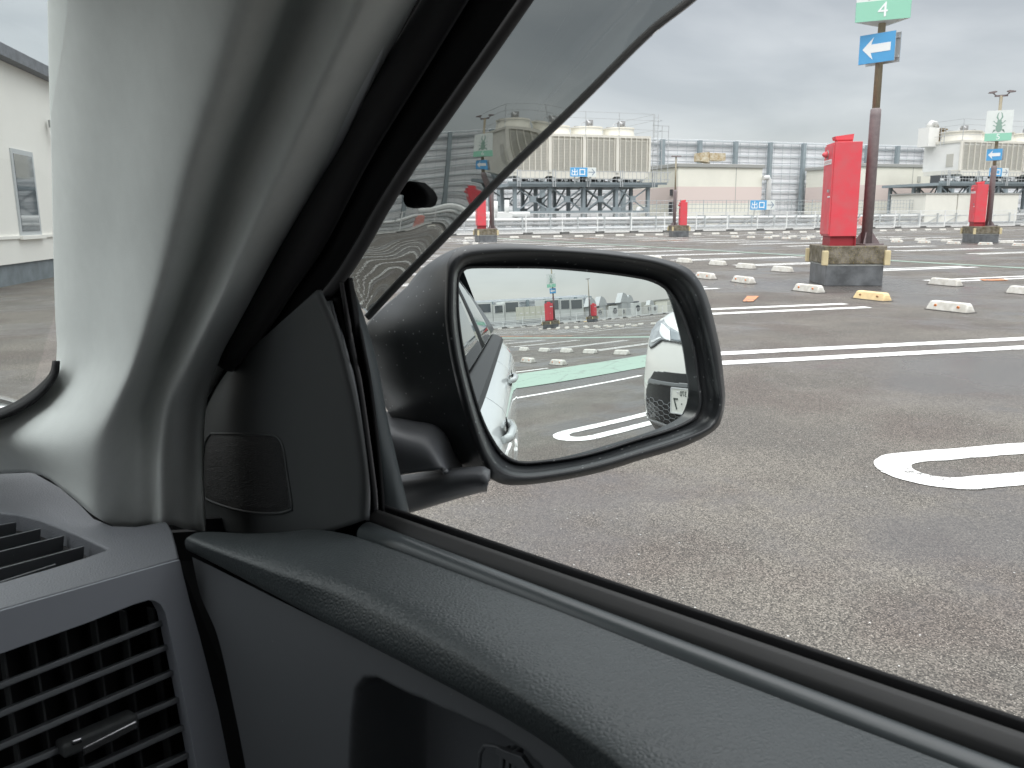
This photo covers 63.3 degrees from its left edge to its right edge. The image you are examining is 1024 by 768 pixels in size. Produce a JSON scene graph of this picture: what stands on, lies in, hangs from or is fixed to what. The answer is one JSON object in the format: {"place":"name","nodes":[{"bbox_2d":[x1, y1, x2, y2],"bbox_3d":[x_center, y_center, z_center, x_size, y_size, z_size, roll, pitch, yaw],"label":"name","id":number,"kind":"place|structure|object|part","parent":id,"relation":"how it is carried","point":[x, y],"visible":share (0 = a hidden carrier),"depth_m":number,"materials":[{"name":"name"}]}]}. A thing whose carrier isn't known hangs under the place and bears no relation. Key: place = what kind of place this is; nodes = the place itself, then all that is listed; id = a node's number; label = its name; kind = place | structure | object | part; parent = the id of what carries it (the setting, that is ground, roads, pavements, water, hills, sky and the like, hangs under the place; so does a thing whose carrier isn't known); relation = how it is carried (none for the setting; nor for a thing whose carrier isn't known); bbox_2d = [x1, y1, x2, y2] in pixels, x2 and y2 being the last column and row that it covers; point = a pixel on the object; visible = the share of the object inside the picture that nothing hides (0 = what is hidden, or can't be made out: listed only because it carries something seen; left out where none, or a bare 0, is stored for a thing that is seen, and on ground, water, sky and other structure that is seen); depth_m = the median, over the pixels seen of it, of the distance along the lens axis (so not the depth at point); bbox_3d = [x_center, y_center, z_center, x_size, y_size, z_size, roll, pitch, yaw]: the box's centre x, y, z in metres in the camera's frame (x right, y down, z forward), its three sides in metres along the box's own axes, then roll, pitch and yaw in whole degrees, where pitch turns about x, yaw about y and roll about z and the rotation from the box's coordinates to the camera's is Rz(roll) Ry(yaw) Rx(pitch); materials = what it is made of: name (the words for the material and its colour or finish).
{"place":"outdoors","nodes":[
{"label":"outdoors","id":0,"kind":"place"},
{"bbox_2d":[0,42,53,286],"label":"white building","id":1,"kind":"structure","parent":0,"point":[26,234],"depth_m":17.82,"materials":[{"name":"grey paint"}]},
{"bbox_2d":[9,148,46,239],"bbox_3d":[-10.467,-4.064,17.878,0.200,1.860,1.390,-3,11,-10],"label":"window","id":2,"kind":"structure","parent":1,"relation":"in","point":[22,163],"depth_m":17.79,"materials":[{"name":"grey glass"}]},
{"bbox_2d":[0,223,1023,717],"bbox_3d":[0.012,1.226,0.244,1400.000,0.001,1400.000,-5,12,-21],"label":"ground","id":3,"kind":"structure","parent":0,"point":[778,501],"depth_m":3.96,"materials":[{"name":"grey asphalt"}]},
{"bbox_2d":[473,229,498,241],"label":"plinth","id":4,"kind":"structure","parent":3,"relation":"on","point":[485,235],"depth_m":44.51,"materials":[{"name":"concrete"}]},
{"bbox_2d":[475,200,485,228],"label":"fire hose cabinet","id":5,"kind":"object","parent":4,"relation":"on","point":[480,214],"visible":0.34,"depth_m":44.66,"materials":[{"name":"red metal"}]},
{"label":"door","id":6,"kind":"part","parent":5,"relation":"part of","materials":[{"name":"red paint"}]},
{"bbox_2d":[487,192,496,228],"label":"lamp post","id":7,"kind":"object","parent":4,"relation":"on","point":[491,199],"visible":0.04,"depth_m":44.94,"materials":[{"name":"brown metal"}]},
{"bbox_2d":[0,0,1023,767],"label":"car","id":8,"kind":"object","parent":3,"relation":"on","point":[222,544],"visible":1,"depth_m":0.65,"materials":[{"name":"grey plastic"}]},
{"bbox_3d":[-0.081,-0.200,0.624,0.554,0.450,0.014,9,15,40],"label":"window frame","id":9,"kind":"part","parent":8,"relation":"part of","materials":[{"name":"black rubber"}]},
{"bbox_3d":[-0.093,0.305,0.598,0.408,0.289,0.071,9,14,39],"label":"door panel","id":10,"kind":"part","parent":8,"relation":"part of","materials":[{"name":"plastic"}]},
{"bbox_2d":[487,169,670,232],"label":"steel frame","id":11,"kind":"object","parent":3,"relation":"on","point":[552,185],"visible":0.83,"depth_m":76.25,"materials":[{"name":"grey metal"}]},
{"bbox_2d":[570,167,595,183],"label":"exit sign","id":12,"kind":"object","parent":11,"relation":"attached to","point":[582,172],"visible":1,"depth_m":73.50,"materials":[{"name":"blue"}]},
{"bbox_2d":[506,111,668,182],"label":"cooling tower","id":13,"kind":"structure","parent":11,"relation":"on","point":[619,147],"depth_m":75.61,"materials":[{"name":"grey metal"}]},
{"bbox_2d":[667,225,690,236],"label":"plinth","id":14,"kind":"structure","parent":3,"relation":"on","point":[678,230],"depth_m":52.40,"materials":[{"name":"concrete"}]},
{"bbox_2d":[671,156,680,224],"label":"lamp post","id":15,"kind":"object","parent":14,"relation":"on","point":[674,207],"visible":0.94,"depth_m":52.58,"materials":[{"name":"metal"}]},
{"bbox_2d":[678,200,687,224],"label":"fire hose cabinet","id":16,"kind":"object","parent":14,"relation":"on","point":[683,206],"visible":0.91,"depth_m":52.60,"materials":[{"name":"red metal"}]},
{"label":"door","id":17,"kind":"part","parent":16,"relation":"part of","materials":[{"name":"red paint"}]},
{"bbox_2d":[676,258,692,262],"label":"wheel stop","id":18,"kind":"object","parent":3,"relation":"on","point":[684,260],"visible":1,"depth_m":22.87,"materials":[{"name":"white concrete"}]},
{"bbox_2d":[633,152,771,224],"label":"plant hut","id":19,"kind":"object","parent":3,"relation":"on","point":[706,180],"visible":0.66,"depth_m":83.34,"materials":[{"name":"beige"}]},
{"bbox_2d":[696,272,717,279],"bbox_3d":[3.960,-2.218,17.016,0.200,0.123,0.630,-4,12,-18],"label":"wheel stop","id":20,"kind":"object","parent":3,"relation":"on","point":[705,275],"visible":0.94,"depth_m":16.87,"materials":[{"name":"white concrete"}]},
{"bbox_2d":[403,230,1023,488],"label":"parking lines","id":21,"kind":"object","parent":3,"relation":"on","point":[897,465],"visible":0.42,"depth_m":4.57,"materials":[{"name":"white paint"}]},
{"bbox_2d":[707,260,727,265],"bbox_3d":[5.355,-3.153,21.641,0.200,0.123,0.630,-5,12,-21],"label":"wheel stop","id":22,"kind":"object","parent":3,"relation":"on","point":[717,262],"visible":1,"depth_m":21.53,"materials":[{"name":"white concrete"}]},
{"bbox_2d":[452,210,1023,235],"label":"fence","id":23,"kind":"object","parent":3,"relation":"on","point":[664,230],"visible":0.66,"depth_m":69.71,"materials":[{"name":"white metal"}]},
{"bbox_2d":[750,200,774,216],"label":"exit sign","id":24,"kind":"object","parent":23,"relation":"attached to","point":[762,205],"visible":1,"depth_m":70.72,"materials":[{"name":"blue"}]},
{"bbox_2d":[730,276,757,283],"bbox_3d":[4.418,-1.991,15.853,0.200,0.123,0.630,-4,12,-17],"label":"wheel stop","id":25,"kind":"object","parent":3,"relation":"on","point":[743,279],"visible":1,"depth_m":15.73,"materials":[{"name":"white concrete"}]},
{"bbox_2d":[736,263,755,268],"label":"wheel stop","id":26,"kind":"object","parent":3,"relation":"on","point":[745,266],"visible":1,"depth_m":20.09,"materials":[{"name":"white concrete"}]},
{"bbox_2d":[499,238,1022,267],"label":"green walkway paint","id":27,"kind":"object","parent":3,"relation":"on","point":[789,254],"visible":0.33,"depth_m":27.95,"materials":[{"name":"green paint"}]},
{"bbox_2d":[632,200,912,223],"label":"grid fence","id":28,"kind":"object","parent":3,"relation":"on","point":[703,204],"visible":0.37,"depth_m":74.49,"materials":[{"name":"grey metal"}]},
{"bbox_2d":[771,266,793,272],"bbox_3d":[6.147,-2.613,18.891,0.200,0.123,0.630,-5,12,-21],"label":"wheel stop","id":29,"kind":"object","parent":3,"relation":"on","point":[786,269],"visible":1,"depth_m":18.79,"materials":[{"name":"white concrete"}]},
{"bbox_2d":[584,236,1005,300],"bbox_3d":[12.052,-1.280,12.178,16.850,0.001,84.580,-3,12,-12],"label":"orange direction paint","id":30,"kind":"object","parent":3,"relation":"on","point":[750,298],"visible":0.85,"depth_m":13.04,"materials":[{"name":"orange paint"}]},
{"bbox_2d":[791,283,826,292],"bbox_3d":[4.952,-1.600,13.868,0.200,0.123,0.630,-5,12,-21],"label":"wheel stop","id":31,"kind":"object","parent":3,"relation":"on","point":[808,288],"visible":1,"depth_m":13.78,"materials":[{"name":"white concrete"}]},
{"bbox_2d":[805,244,890,285],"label":"plinth","id":32,"kind":"structure","parent":3,"relation":"on","point":[859,265],"depth_m":14.87,"materials":[{"name":"concrete"}]},
{"bbox_2d":[820,134,862,245],"bbox_3d":[5.883,-3.493,15.018,0.580,1.950,0.650,1,11,7],"label":"fire hose cabinet","id":33,"kind":"object","parent":32,"relation":"on","point":[842,155],"visible":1,"depth_m":14.75,"materials":[{"name":"red metal"}]},
{"bbox_3d":[5.703,-3.500,15.039,0.024,1.560,0.620,1,11,7],"label":"door","id":34,"kind":"part","parent":33,"relation":"part of","materials":[{"name":"red paint"}]},
{"bbox_2d":[855,0,911,245],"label":"lamp post","id":35,"kind":"object","parent":32,"relation":"on","point":[880,48],"visible":0.99,"depth_m":14.53,"materials":[{"name":"brown metal"}]},
{"bbox_2d":[804,163,934,222],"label":"plant hut","id":36,"kind":"object","parent":3,"relation":"on","point":[894,174],"visible":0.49,"depth_m":96.28,"materials":[{"name":"beige"}]},
{"bbox_2d":[853,290,891,301],"bbox_3d":[5.399,-1.324,12.459,0.200,0.123,0.630,-5,12,-21],"label":"wheel stop","id":37,"kind":"object","parent":3,"relation":"on","point":[872,296],"visible":1,"depth_m":12.37,"materials":[{"name":"yellow paint"}]},
{"bbox_2d":[890,240,902,242],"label":"wheel stop","id":38,"kind":"object","parent":3,"relation":"on","point":[896,241],"visible":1,"depth_m":37.69,"materials":[{"name":"white concrete"}]},
{"bbox_2d":[914,238,926,240],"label":"wheel stop","id":39,"kind":"object","parent":3,"relation":"on","point":[919,239],"visible":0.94,"depth_m":39.66,"materials":[{"name":"white concrete"}]},
{"bbox_2d":[918,240,931,243],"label":"wheel stop","id":40,"kind":"object","parent":3,"relation":"on","point":[925,242],"visible":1,"depth_m":36.24,"materials":[{"name":"white concrete"}]},
{"bbox_2d":[928,277,962,286],"bbox_3d":[7.750,-1.827,14.869,0.200,0.123,0.630,-5,12,-21],"label":"wheel stop","id":41,"kind":"object","parent":3,"relation":"on","point":[946,282],"visible":1,"depth_m":14.78,"materials":[{"name":"white concrete"}]},
{"bbox_2d":[940,239,953,241],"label":"wheel stop","id":42,"kind":"object","parent":3,"relation":"on","point":[944,240],"visible":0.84,"depth_m":38.28,"materials":[{"name":"white concrete"}]},
{"bbox_2d":[924,300,976,313],"bbox_3d":[5.751,-1.018,10.910,0.200,0.123,0.630,-6,12,-24],"label":"wheel stop","id":43,"kind":"object","parent":3,"relation":"on","point":[954,307],"visible":1,"depth_m":10.83,"materials":[{"name":"white concrete"}]},
{"bbox_2d":[882,170,1023,220],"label":"steel frame","id":44,"kind":"object","parent":3,"relation":"on","point":[941,183],"visible":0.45,"depth_m":87.81,"materials":[{"name":"grey metal"}]},
{"bbox_2d":[917,119,1023,176],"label":"cooling tower","id":45,"kind":"structure","parent":44,"relation":"on","point":[962,150],"depth_m":87.51,"materials":[{"name":"grey metal"}]},
{"bbox_2d":[988,168,1008,182],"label":"exit sign","id":46,"kind":"object","parent":44,"relation":"attached to","point":[1002,172],"visible":0.59,"depth_m":80.12,"materials":[{"name":"blue"}]},
{"bbox_2d":[946,241,960,244],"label":"wheel stop","id":47,"kind":"object","parent":3,"relation":"on","point":[954,242],"visible":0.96,"depth_m":34.87,"materials":[{"name":"white concrete"}]},
{"bbox_2d":[889,193,1020,221],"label":"screen wall","id":48,"kind":"structure","parent":3,"relation":"on","point":[1005,202],"depth_m":82.92,"materials":[{"name":"grey metal"}]},
{"bbox_2d":[960,226,1001,242],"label":"plinth","id":49,"kind":"structure","parent":3,"relation":"on","point":[974,234],"depth_m":36.49,"materials":[{"name":"concrete"}]},
{"bbox_2d":[968,181,988,225],"bbox_3d":[20.647,-7.996,36.903,0.580,1.950,0.650,1,11,9],"label":"fire hose cabinet","id":50,"kind":"object","parent":49,"relation":"on","point":[978,203],"visible":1,"depth_m":36.65,"materials":[{"name":"red metal"}]},
{"bbox_3d":[20.467,-8.005,36.930,0.024,1.560,0.620,1,11,9],"label":"door","id":51,"kind":"part","parent":50,"relation":"part of","materials":[{"name":"red paint"}]},
{"bbox_2d":[984,90,1015,225],"bbox_3d":[21.198,-9.849,36.502,1.040,5.730,0.651,4,12,23],"label":"lamp post","id":52,"kind":"object","parent":49,"relation":"on","point":[999,124],"visible":1,"depth_m":36.09,"materials":[{"name":"white metal"}]},
{"bbox_2d":[978,242,992,245],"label":"wheel stop","id":53,"kind":"object","parent":3,"relation":"on","point":[986,243],"visible":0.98,"depth_m":33.50,"materials":[{"name":"white concrete"}]},
{"bbox_2d":[999,240,1013,243],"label":"wheel stop","id":54,"kind":"object","parent":3,"relation":"on","point":[1007,241],"visible":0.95,"depth_m":35.46,"materials":[{"name":"white concrete"}]},
{"bbox_2d":[1004,285,1023,294],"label":"wheel stop","id":55,"kind":"object","parent":3,"relation":"on","point":[1013,289],"visible":1,"depth_m":13.16,"materials":[{"name":"white concrete"}]},
{"bbox_2d":[1012,243,1023,246],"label":"wheel stop","id":56,"kind":"object","parent":3,"relation":"on","point":[1018,244],"visible":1,"depth_m":32.19,"materials":[{"name":"white concrete"}]},
{"bbox_2d":[0,0,1023,145],"label":"sky","id":57,"kind":"structure","parent":0,"point":[733,70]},
{"bbox_2d":[455,200,1023,232],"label":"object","id":58,"kind":"object","parent":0,"point":[611,221],"visible":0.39,"depth_m":70.94,"materials":[{"name":"white metal"}]},
{"bbox_2d":[461,138,1021,227],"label":"barrier wall","id":59,"kind":"structure","parent":0,"point":[786,164],"depth_m":101.77,"materials":[{"name":"grey metal"}]}
]}

